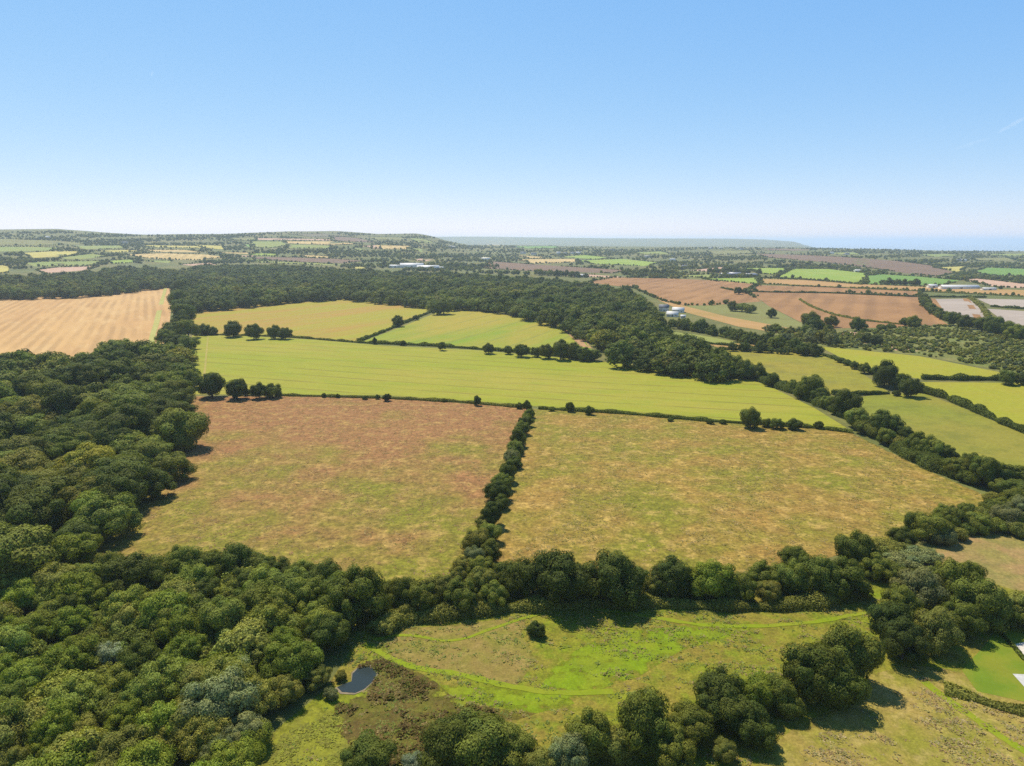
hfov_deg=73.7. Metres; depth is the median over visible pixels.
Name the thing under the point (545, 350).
hedgerow tree
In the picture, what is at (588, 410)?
hedgerow tree
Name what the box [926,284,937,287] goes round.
farm shed
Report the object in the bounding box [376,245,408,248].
field
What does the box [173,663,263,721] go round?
willow tree
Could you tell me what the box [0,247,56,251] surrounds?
field
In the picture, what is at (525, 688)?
mown path
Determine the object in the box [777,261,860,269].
tree belt
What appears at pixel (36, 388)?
broadleaf tree
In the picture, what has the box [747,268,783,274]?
field
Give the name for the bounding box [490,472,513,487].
hawthorn bush
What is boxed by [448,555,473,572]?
hawthorn bush
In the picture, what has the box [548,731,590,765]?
hedgerow tree
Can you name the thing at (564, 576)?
hedgerow tree
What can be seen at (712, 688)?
hedgerow tree
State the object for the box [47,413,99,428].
broadleaf tree
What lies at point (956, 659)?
meadow
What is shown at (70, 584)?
scrub tree
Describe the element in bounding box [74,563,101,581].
hedgerow tree
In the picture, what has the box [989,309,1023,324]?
field
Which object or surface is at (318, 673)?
scrub tree
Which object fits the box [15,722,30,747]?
scrub tree
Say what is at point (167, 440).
broadleaf tree
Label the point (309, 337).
hedge
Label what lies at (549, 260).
field
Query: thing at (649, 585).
hedgerow tree
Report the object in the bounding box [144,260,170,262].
field
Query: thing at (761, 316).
field
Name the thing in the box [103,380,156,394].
broadleaf tree
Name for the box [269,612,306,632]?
scrub tree
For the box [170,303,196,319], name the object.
hedgerow tree
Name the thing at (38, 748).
scrub tree
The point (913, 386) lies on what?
hedgerow tree
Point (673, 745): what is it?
hedgerow tree
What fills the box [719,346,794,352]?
hedge
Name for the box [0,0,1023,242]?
sky
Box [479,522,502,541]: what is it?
hawthorn bush
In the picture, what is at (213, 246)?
field
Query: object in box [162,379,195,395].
broadleaf tree
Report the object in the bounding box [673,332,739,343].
field
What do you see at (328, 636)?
scrub tree
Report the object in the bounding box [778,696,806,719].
hedgerow tree
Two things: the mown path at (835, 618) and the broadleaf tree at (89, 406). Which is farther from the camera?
the broadleaf tree at (89, 406)
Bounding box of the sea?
[801,243,1023,250]
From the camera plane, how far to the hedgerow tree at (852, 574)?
152.28 m
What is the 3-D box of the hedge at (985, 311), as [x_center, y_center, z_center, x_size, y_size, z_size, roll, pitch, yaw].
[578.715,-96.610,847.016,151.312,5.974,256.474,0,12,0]
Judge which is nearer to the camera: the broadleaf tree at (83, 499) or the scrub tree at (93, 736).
the scrub tree at (93, 736)
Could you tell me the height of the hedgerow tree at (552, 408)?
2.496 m
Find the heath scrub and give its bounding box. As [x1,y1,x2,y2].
[762,324,1023,373]
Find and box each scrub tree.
[0,566,38,593]
[0,577,40,612]
[0,601,22,619]
[0,613,17,625]
[0,615,46,647]
[0,623,31,655]
[0,645,20,667]
[0,652,19,680]
[0,659,54,691]
[0,679,39,702]
[0,696,27,722]
[0,708,27,750]
[0,744,30,765]
[2,658,43,680]
[11,754,40,765]
[12,610,55,643]
[12,695,50,735]
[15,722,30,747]
[24,668,100,711]
[24,699,80,746]
[26,599,61,622]
[27,585,67,610]
[29,732,60,757]
[29,736,97,765]
[31,561,86,591]
[31,641,96,679]
[40,726,106,764]
[44,605,95,642]
[47,571,94,604]
[48,675,109,717]
[52,590,79,610]
[53,633,99,655]
[64,711,98,735]
[73,578,116,611]
[79,623,111,638]
[92,687,123,725]
[93,722,154,765]
[94,756,123,765]
[95,673,106,690]
[97,583,153,629]
[97,661,140,692]
[102,698,150,731]
[105,602,148,635]
[106,616,159,649]
[114,736,178,765]
[116,638,165,674]
[117,673,168,713]
[134,588,202,627]
[134,699,183,737]
[138,652,190,701]
[144,725,181,758]
[146,700,174,727]
[150,601,174,630]
[150,611,208,644]
[154,576,200,595]
[158,571,179,587]
[159,698,224,740]
[162,630,211,661]
[170,660,205,699]
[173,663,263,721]
[174,694,187,707]
[174,714,231,760]
[176,563,217,583]
[178,577,220,600]
[183,591,214,616]
[191,756,226,765]
[194,595,247,644]
[195,749,238,765]
[197,732,240,760]
[198,596,253,632]
[198,647,251,682]
[200,655,259,686]
[206,736,266,765]
[211,614,271,655]
[212,580,237,597]
[219,562,267,587]
[220,709,270,742]
[221,567,253,588]
[229,655,251,667]
[231,579,274,611]
[234,718,273,749]
[236,673,279,715]
[242,562,281,589]
[245,602,293,634]
[250,584,292,615]
[253,635,278,664]
[258,637,324,684]
[265,567,314,600]
[268,633,283,654]
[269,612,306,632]
[269,674,304,706]
[270,625,304,645]
[279,577,318,613]
[298,574,324,603]
[301,597,324,626]
[302,603,347,637]
[302,613,350,650]
[304,664,332,690]
[306,642,323,664]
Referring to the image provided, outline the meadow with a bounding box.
[272,576,1023,765]
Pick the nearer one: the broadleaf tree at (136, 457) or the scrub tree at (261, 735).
the scrub tree at (261, 735)
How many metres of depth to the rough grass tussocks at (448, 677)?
135.28 m
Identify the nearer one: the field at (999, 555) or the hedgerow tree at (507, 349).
the field at (999, 555)
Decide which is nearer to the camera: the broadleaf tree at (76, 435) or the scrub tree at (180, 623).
the scrub tree at (180, 623)
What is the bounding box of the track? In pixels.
[203,337,208,378]
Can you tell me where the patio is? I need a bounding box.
[1013,674,1023,685]
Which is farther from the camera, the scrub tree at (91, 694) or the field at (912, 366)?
the field at (912, 366)
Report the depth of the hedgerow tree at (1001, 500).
204.27 m
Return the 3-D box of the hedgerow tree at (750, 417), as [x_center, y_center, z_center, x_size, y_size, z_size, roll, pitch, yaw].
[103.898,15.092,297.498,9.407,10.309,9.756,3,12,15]
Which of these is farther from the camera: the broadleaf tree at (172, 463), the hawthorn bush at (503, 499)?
the broadleaf tree at (172, 463)
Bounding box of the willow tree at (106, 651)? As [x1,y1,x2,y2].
[93,641,128,664]
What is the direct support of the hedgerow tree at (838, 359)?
on the ground at (280, 715)
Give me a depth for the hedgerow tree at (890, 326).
626.11 m
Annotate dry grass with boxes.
[385,619,535,684]
[757,666,1023,765]
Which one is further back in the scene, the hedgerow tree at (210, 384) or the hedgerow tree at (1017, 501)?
the hedgerow tree at (210, 384)
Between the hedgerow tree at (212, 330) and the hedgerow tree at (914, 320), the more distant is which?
the hedgerow tree at (914, 320)
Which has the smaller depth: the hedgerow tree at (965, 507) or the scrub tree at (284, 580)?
the scrub tree at (284, 580)
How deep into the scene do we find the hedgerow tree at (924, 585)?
147.86 m
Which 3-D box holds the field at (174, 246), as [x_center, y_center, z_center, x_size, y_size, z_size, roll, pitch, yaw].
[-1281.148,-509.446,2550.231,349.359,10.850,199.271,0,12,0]
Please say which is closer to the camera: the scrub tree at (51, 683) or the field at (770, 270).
the scrub tree at (51, 683)
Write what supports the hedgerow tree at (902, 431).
on the ground at (280, 715)
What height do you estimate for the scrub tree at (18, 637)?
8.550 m
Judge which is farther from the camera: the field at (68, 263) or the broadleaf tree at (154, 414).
the field at (68, 263)
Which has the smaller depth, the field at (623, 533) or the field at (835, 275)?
the field at (623, 533)
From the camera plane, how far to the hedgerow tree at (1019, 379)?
382.87 m
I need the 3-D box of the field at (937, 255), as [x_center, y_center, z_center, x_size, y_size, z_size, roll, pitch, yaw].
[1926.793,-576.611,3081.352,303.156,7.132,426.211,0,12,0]
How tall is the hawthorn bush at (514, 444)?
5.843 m
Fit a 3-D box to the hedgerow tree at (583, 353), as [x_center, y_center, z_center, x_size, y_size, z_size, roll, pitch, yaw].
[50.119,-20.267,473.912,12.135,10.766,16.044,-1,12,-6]
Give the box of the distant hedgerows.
[0,232,1023,305]
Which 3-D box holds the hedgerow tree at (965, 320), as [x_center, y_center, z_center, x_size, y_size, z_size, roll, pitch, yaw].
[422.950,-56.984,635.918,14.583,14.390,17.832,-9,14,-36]
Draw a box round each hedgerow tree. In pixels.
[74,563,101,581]
[93,551,124,576]
[97,551,161,595]
[142,554,173,585]
[154,329,176,342]
[158,321,181,334]
[162,334,182,345]
[162,544,204,573]
[166,289,186,301]
[168,280,191,290]
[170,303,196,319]
[170,315,190,322]
[174,319,200,336]
[177,335,200,349]
[179,369,202,387]
[194,549,221,578]
[196,372,225,396]
[198,323,210,334]
[207,326,217,334]
[211,541,263,576]
[223,320,242,336]
[223,378,248,398]
[243,323,263,338]
[245,552,276,568]
[247,381,265,398]
[263,383,282,397]
[266,324,279,338]
[266,555,297,572]
[276,327,292,338]
[284,558,315,576]
[306,557,341,582]
[316,563,392,629]
[316,570,350,601]
[339,729,397,765]
[366,611,402,634]
[380,579,392,597]
[382,393,391,400]
[387,575,418,609]
[391,315,403,325]
[394,600,417,614]
[400,750,421,765]
[405,577,441,611]
[417,711,482,765]
[424,573,453,606]
[430,304,442,314]
[434,298,454,313]
[437,342,446,349]
[438,707,509,765]
[443,575,477,611]
[451,301,459,310]
[464,566,495,599]
[473,395,480,405]
[476,579,509,609]
[482,343,495,353]
[483,719,537,765]
[494,559,522,597]
[503,346,512,353]
[505,556,544,596]
[513,344,530,356]
[515,402,522,408]
[523,744,560,765]
[527,548,592,603]
[531,347,539,356]
[537,343,553,357]
[548,406,555,410]
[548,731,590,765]
[551,338,567,359]
[564,705,615,763]
[565,341,582,358]
[565,402,574,410]
[576,346,591,360]
[582,548,649,611]
[584,405,594,414]
[589,350,602,360]
[596,723,634,765]
[616,685,669,760]
[633,566,649,585]
[641,574,663,597]
[646,722,696,765]
[648,554,690,597]
[666,697,714,745]
[686,566,698,591]
[687,558,738,599]
[692,665,744,724]
[705,419,714,423]
[709,346,731,363]
[711,573,742,600]
[712,694,765,739]
[712,736,737,763]
[718,419,726,423]
[727,300,737,310]
[727,354,742,376]
[727,706,779,750]
[734,287,741,293]
[734,303,748,311]
[734,571,757,601]
[735,359,754,378]
[737,671,776,709]
[739,406,761,427]
[743,304,756,312]
[746,559,782,590]
[751,362,766,376]
[754,340,767,352]
[756,580,782,603]
[761,418,770,426]
[763,372,780,385]
[766,308,776,317]
[766,672,797,713]
[767,334,786,347]
[769,418,785,428]
[775,558,811,594]
[777,545,806,565]
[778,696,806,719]
[779,641,848,703]
[780,332,791,340]
[785,337,802,348]
[786,418,803,429]
[787,379,797,390]
[793,374,828,397]
[796,342,809,354]
[797,552,844,598]
[800,310,820,324]
[803,317,826,331]
[808,659,872,711]
[809,342,820,355]
[810,387,830,400]
[810,620,886,680]
[813,421,823,428]
[819,396,834,406]
[820,555,873,600]
[824,315,839,325]
[824,324,835,331]
[828,406,835,412]
[830,388,863,414]
[834,357,843,361]
[834,528,881,562]
[842,360,850,364]
[844,407,869,425]
[849,316,865,330]
[849,361,858,368]
[853,419,871,433]
[857,362,870,372]
[857,552,892,579]
[859,332,872,342]
[866,425,879,436]
[866,600,913,639]
[867,409,905,432]
[868,335,883,345]
[872,359,898,386]
[872,536,907,553]
[875,616,936,664]
[876,324,887,329]
[876,427,895,444]
[879,582,924,619]
[881,549,923,569]
[884,525,918,545]
[885,559,908,579]
[886,323,896,328]
[888,435,905,444]
[889,372,911,389]
[889,565,950,610]
[892,390,901,395]
[894,426,911,439]
[898,378,924,396]
[899,317,906,325]
[903,431,935,450]
[903,511,919,530]
[904,544,944,563]
[906,315,922,326]
[908,450,939,460]
[910,511,956,539]
[913,605,964,655]
[922,437,950,455]
[925,556,983,591]
[928,529,958,545]
[931,458,945,468]
[931,503,948,515]
[937,446,960,459]
[938,601,989,637]
[940,504,969,526]
[942,457,970,475]
[943,311,962,324]
[945,575,1012,634]
[955,469,981,483]
[955,527,968,540]
[956,314,975,327]
[956,502,977,513]
[956,521,977,534]
[960,452,977,461]
[961,562,988,579]
[964,511,994,535]
[968,455,1001,485]
[971,316,986,331]
[973,506,989,513]
[977,499,999,509]
[981,491,999,499]
[983,316,1004,334]
[988,478,1006,493]
[989,503,1023,525]
[989,516,1007,531]
[989,600,1020,628]
[990,497,1011,507]
[994,320,1016,333]
[995,462,1017,479]
[998,370,1016,385]
[998,488,1023,501]
[1001,479,1023,489]
[1002,323,1023,338]
[1004,590,1023,624]
[1006,494,1023,511]
[1007,522,1023,537]
[1011,465,1023,478]
[1013,513,1023,522]
[1015,373,1023,384]
[1016,479,1023,489]
[1020,602,1023,624]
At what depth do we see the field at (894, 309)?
854.74 m
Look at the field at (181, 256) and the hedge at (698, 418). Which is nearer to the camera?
the hedge at (698, 418)
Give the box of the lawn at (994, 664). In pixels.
[962,629,1023,701]
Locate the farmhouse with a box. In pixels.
[659,303,668,311]
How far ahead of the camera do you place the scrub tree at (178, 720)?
108.02 m
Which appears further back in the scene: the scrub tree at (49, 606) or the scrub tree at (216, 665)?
the scrub tree at (49, 606)
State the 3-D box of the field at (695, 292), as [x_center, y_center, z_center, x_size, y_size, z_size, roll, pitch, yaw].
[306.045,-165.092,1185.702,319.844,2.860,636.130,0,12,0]
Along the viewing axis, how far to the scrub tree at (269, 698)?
115.69 m
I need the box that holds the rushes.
[332,657,535,765]
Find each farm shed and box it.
[389,265,399,267]
[400,263,423,267]
[417,265,438,267]
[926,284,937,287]
[938,285,979,288]
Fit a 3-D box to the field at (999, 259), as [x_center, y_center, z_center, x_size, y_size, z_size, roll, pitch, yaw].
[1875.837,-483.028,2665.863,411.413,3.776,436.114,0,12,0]
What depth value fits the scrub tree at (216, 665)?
118.53 m
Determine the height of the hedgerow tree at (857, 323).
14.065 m
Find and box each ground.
[0,229,1023,765]
[566,330,590,347]
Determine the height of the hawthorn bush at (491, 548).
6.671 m
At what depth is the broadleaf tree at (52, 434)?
251.72 m
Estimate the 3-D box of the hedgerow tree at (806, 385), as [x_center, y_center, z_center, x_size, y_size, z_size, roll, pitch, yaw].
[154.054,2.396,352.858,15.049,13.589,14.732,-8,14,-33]
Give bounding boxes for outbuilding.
[666,311,678,316]
[672,307,684,312]
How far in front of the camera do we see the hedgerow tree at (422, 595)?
147.13 m
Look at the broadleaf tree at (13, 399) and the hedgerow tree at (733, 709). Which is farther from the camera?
the broadleaf tree at (13, 399)
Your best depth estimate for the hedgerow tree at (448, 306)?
754.23 m
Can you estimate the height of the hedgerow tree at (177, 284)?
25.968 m
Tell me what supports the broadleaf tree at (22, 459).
on the ground at (280, 715)
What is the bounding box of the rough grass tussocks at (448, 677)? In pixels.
[284,595,879,765]
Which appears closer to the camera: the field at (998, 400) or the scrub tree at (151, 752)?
the scrub tree at (151, 752)
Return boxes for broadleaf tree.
[0,381,17,400]
[0,395,20,410]
[0,401,11,413]
[0,411,29,434]
[0,434,54,459]
[0,447,54,471]
[0,449,15,459]
[0,462,24,479]
[0,470,38,488]
[0,474,32,509]
[0,488,68,530]
[0,502,11,525]
[0,519,46,530]
[0,521,56,583]
[1,381,17,390]
[6,394,45,416]
[8,413,50,436]
[11,369,53,394]
[15,466,44,475]
[24,379,67,398]
[28,471,85,501]
[32,429,46,437]
[35,368,64,383]
[35,461,89,479]
[36,413,89,432]
[37,423,92,445]
[40,382,94,416]
[42,435,78,461]
[44,455,64,469]
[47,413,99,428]
[48,532,104,565]
[51,518,104,544]
[52,442,115,472]
[56,420,102,431]
[58,475,103,517]
[59,389,109,415]
[60,363,100,388]
[64,431,92,449]
[65,487,109,515]
[69,491,145,541]
[70,398,115,419]
[80,458,162,496]
[85,424,101,437]
[90,453,150,470]
[91,421,132,447]
[92,469,147,509]
[96,357,139,382]
[96,402,153,436]
[97,387,146,405]
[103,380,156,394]
[105,429,166,448]
[108,389,151,410]
[111,444,152,463]
[128,434,156,443]
[132,437,173,464]
[141,371,170,381]
[142,469,177,498]
[144,372,183,392]
[144,396,190,415]
[144,407,210,450]
[146,388,196,403]
[146,433,183,449]
[149,409,160,419]
[149,451,197,480]
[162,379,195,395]
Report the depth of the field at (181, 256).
2101.18 m
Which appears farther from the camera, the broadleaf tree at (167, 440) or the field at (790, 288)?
the field at (790, 288)
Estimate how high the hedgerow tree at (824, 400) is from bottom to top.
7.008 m
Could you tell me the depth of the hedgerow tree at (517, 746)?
103.77 m
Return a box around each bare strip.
[930,298,941,307]
[963,298,981,317]
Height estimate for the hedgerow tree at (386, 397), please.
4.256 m
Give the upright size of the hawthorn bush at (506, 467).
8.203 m
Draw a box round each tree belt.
[376,259,407,264]
[444,262,498,268]
[534,268,588,277]
[621,268,674,273]
[657,316,778,347]
[707,265,761,273]
[727,340,825,356]
[763,323,843,344]
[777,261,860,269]
[879,277,920,284]
[918,293,950,320]
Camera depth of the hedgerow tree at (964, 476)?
228.37 m
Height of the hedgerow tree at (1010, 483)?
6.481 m
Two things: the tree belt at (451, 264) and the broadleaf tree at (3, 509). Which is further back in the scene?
the tree belt at (451, 264)
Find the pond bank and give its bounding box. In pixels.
[335,664,377,693]
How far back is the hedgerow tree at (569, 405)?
326.45 m
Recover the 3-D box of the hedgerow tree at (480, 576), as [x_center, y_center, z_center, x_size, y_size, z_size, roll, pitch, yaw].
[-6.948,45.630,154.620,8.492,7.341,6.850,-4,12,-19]
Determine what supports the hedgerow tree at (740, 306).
on the ground at (280, 715)
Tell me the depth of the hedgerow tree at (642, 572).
157.40 m
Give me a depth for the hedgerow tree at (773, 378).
383.54 m
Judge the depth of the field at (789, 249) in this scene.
3717.90 m
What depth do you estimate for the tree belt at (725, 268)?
1629.25 m
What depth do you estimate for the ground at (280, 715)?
2146.62 m
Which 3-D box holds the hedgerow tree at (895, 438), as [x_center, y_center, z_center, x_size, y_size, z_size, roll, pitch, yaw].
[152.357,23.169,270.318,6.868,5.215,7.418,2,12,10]
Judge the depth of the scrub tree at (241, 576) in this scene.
153.59 m
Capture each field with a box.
[0,239,81,245]
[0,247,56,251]
[0,265,8,271]
[0,286,170,357]
[25,251,77,257]
[27,261,98,266]
[40,266,90,272]
[63,254,103,258]
[76,245,122,248]
[76,396,525,581]
[105,250,135,252]
[112,259,132,263]
[130,253,219,259]
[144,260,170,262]
[146,245,201,247]
[150,250,196,251]
[183,263,215,265]
[190,335,845,427]
[193,298,429,341]
[199,245,222,248]
[232,237,254,240]
[252,241,284,247]
[252,253,275,255]
[255,261,334,264]
[256,257,361,262]
[258,238,330,240]
[287,241,353,244]
[288,244,328,247]
[296,234,351,236]
[334,236,373,242]
[365,308,590,352]
[370,237,403,240]
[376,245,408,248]
[410,238,430,242]
[484,261,620,272]
[491,409,983,573]
[517,246,555,248]
[518,259,574,263]
[564,255,605,258]
[567,274,618,277]
[582,259,655,265]
[592,278,760,304]
[636,251,667,254]
[659,300,795,332]
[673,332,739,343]
[683,274,710,277]
[683,302,802,327]
[708,278,756,282]
[709,250,752,254]
[727,350,886,393]
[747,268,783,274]
[751,285,917,295]
[752,292,947,327]
[760,248,809,250]
[761,254,951,275]
[763,279,1023,295]
[780,269,864,281]
[824,347,999,378]
[834,252,857,254]
[860,393,1023,466]
[868,274,958,284]
[919,254,964,256]
[923,382,1023,423]
[923,531,1023,591]
[936,299,984,316]
[942,266,964,271]
[968,279,1023,287]
[975,257,1011,260]
[978,268,1023,275]
[979,299,1023,306]
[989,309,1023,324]
[991,254,1023,255]
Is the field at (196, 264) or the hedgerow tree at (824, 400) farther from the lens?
the field at (196, 264)
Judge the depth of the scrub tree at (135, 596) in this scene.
141.49 m
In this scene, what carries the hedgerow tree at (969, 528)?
on the ground at (280, 715)
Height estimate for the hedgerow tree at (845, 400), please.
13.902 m
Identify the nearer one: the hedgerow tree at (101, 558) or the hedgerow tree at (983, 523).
the hedgerow tree at (101, 558)
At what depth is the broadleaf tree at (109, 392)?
308.55 m
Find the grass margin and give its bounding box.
[148,287,166,342]
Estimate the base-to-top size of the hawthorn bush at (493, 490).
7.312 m
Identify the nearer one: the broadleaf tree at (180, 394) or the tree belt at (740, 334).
the broadleaf tree at (180, 394)
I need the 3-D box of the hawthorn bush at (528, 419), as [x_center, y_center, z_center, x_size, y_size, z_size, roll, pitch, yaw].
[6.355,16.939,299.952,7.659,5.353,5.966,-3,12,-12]
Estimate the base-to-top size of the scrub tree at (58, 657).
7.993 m
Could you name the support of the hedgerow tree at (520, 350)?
on the ground at (280, 715)
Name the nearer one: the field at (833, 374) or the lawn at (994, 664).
the lawn at (994, 664)
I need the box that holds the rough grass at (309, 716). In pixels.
[257,707,355,765]
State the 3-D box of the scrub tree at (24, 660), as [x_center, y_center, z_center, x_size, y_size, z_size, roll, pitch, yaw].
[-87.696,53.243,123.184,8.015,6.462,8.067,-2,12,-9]
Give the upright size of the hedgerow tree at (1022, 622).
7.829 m
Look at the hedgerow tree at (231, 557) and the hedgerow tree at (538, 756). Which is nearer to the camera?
the hedgerow tree at (538, 756)
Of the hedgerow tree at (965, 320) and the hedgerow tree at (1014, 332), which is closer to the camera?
the hedgerow tree at (1014, 332)
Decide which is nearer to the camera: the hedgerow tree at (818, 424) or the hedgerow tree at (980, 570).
the hedgerow tree at (980, 570)
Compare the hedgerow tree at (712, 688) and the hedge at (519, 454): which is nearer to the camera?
the hedgerow tree at (712, 688)
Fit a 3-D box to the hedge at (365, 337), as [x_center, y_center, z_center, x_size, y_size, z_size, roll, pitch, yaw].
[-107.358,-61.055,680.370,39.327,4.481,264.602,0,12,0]
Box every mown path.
[362,642,613,694]
[373,612,545,641]
[594,608,865,627]
[921,681,1023,753]
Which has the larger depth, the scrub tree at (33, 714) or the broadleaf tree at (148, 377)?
the broadleaf tree at (148, 377)
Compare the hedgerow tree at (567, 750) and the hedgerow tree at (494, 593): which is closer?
the hedgerow tree at (567, 750)
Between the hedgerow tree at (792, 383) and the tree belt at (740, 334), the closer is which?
the hedgerow tree at (792, 383)
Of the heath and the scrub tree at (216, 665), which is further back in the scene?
the heath
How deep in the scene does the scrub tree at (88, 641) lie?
129.03 m
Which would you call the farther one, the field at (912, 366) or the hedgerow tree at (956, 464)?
the field at (912, 366)
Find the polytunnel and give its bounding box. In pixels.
[980,287,996,289]
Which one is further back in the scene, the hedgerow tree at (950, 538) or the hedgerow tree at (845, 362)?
the hedgerow tree at (845, 362)
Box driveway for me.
[1016,642,1023,653]
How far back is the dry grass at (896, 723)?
113.23 m
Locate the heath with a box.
[774,324,1023,373]
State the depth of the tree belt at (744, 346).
496.24 m
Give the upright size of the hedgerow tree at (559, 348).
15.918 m
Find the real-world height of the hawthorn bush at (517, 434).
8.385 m
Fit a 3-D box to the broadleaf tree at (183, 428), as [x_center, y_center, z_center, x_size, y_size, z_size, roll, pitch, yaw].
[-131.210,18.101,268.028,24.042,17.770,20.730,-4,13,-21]
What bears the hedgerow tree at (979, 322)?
on the ground at (280, 715)
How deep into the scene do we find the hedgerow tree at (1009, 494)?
208.00 m
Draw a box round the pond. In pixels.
[338,666,375,692]
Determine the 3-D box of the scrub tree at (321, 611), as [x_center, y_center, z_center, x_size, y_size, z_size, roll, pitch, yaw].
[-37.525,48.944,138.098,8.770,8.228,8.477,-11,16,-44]
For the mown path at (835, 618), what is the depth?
144.94 m
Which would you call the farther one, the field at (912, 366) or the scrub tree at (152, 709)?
the field at (912, 366)
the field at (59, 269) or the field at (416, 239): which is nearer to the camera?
the field at (59, 269)
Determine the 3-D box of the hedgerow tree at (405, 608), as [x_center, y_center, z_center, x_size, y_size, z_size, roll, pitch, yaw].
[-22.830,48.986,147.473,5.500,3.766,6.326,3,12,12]
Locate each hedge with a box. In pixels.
[202,333,357,342]
[275,393,516,407]
[356,310,430,340]
[358,340,590,359]
[376,586,874,632]
[493,409,532,502]
[538,406,852,432]
[680,327,742,341]
[707,341,754,347]
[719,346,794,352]
[720,286,986,297]
[745,376,1015,485]
[760,283,1023,296]
[763,277,862,284]
[798,298,900,324]
[819,352,873,374]
[831,389,889,394]
[919,386,1023,432]
[920,373,999,380]
[944,680,1023,716]
[967,296,992,316]
[990,304,1023,308]
[1000,631,1023,660]
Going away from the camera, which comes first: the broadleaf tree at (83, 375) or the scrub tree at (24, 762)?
the scrub tree at (24, 762)
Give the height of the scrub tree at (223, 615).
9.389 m
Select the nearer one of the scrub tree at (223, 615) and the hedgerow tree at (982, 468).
the scrub tree at (223, 615)
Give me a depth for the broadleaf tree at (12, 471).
210.08 m
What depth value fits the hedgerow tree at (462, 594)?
148.22 m
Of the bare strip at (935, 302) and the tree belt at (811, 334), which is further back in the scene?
the bare strip at (935, 302)
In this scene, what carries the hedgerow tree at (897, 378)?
on the ground at (280, 715)
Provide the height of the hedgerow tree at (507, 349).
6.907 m
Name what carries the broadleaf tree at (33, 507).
on the ground at (280, 715)
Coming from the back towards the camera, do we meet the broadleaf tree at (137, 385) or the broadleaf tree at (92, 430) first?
the broadleaf tree at (137, 385)
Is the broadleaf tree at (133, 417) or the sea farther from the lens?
the sea
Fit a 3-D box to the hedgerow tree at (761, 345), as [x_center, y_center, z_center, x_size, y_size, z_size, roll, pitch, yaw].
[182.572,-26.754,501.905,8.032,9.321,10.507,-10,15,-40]
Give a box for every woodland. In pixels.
[0,230,1023,282]
[0,265,181,298]
[0,338,316,674]
[168,263,738,382]
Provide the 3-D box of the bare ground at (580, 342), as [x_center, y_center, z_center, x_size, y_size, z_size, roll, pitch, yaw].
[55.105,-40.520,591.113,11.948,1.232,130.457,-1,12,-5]
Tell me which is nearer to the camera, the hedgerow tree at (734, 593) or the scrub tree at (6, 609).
the scrub tree at (6, 609)
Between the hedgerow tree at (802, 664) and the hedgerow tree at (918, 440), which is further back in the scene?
the hedgerow tree at (918, 440)
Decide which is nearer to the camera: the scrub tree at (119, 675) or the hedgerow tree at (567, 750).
the hedgerow tree at (567, 750)
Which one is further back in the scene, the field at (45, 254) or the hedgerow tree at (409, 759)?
the field at (45, 254)
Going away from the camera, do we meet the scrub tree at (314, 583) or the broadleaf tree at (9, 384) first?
the scrub tree at (314, 583)
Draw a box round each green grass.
[442,685,574,712]
[540,621,757,701]
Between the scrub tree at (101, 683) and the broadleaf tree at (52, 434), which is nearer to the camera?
the scrub tree at (101, 683)
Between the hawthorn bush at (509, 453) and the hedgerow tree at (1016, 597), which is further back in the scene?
the hawthorn bush at (509, 453)
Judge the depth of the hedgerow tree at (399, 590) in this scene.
148.23 m
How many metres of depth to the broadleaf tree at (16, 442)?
240.80 m
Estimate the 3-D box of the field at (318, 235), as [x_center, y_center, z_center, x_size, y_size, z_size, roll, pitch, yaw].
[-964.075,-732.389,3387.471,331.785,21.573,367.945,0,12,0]
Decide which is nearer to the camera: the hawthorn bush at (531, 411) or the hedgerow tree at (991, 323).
the hawthorn bush at (531, 411)
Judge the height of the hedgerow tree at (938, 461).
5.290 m
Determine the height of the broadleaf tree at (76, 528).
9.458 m
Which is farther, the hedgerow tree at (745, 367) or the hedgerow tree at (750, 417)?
the hedgerow tree at (745, 367)
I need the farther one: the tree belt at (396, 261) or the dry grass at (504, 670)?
the tree belt at (396, 261)
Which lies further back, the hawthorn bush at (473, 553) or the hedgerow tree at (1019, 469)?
the hedgerow tree at (1019, 469)
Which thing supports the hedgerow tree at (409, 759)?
on the ground at (280, 715)
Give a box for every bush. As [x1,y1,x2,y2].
[322,685,338,699]
[334,669,347,681]
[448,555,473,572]
[450,566,466,582]
[459,527,488,550]
[464,545,485,558]
[466,555,495,577]
[474,515,490,529]
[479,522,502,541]
[480,501,503,523]
[480,538,502,561]
[482,479,512,500]
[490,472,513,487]
[495,494,508,508]
[499,460,514,480]
[503,448,518,460]
[506,439,523,449]
[507,456,522,467]
[509,426,526,442]
[514,420,530,432]
[518,416,534,424]
[522,400,531,409]
[524,408,534,416]
[526,620,545,636]
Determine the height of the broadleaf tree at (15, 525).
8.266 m
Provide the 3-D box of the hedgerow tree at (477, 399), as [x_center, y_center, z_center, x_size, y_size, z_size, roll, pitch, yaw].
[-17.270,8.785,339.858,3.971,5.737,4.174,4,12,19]
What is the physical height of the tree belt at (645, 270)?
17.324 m
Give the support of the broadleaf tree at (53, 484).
on the ground at (280, 715)
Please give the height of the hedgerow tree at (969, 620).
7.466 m
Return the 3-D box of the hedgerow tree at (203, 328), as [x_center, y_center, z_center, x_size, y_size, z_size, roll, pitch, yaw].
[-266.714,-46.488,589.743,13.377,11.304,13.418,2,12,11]
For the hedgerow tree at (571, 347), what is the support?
on the ground at (280, 715)
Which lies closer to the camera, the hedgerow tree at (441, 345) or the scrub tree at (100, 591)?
the scrub tree at (100, 591)

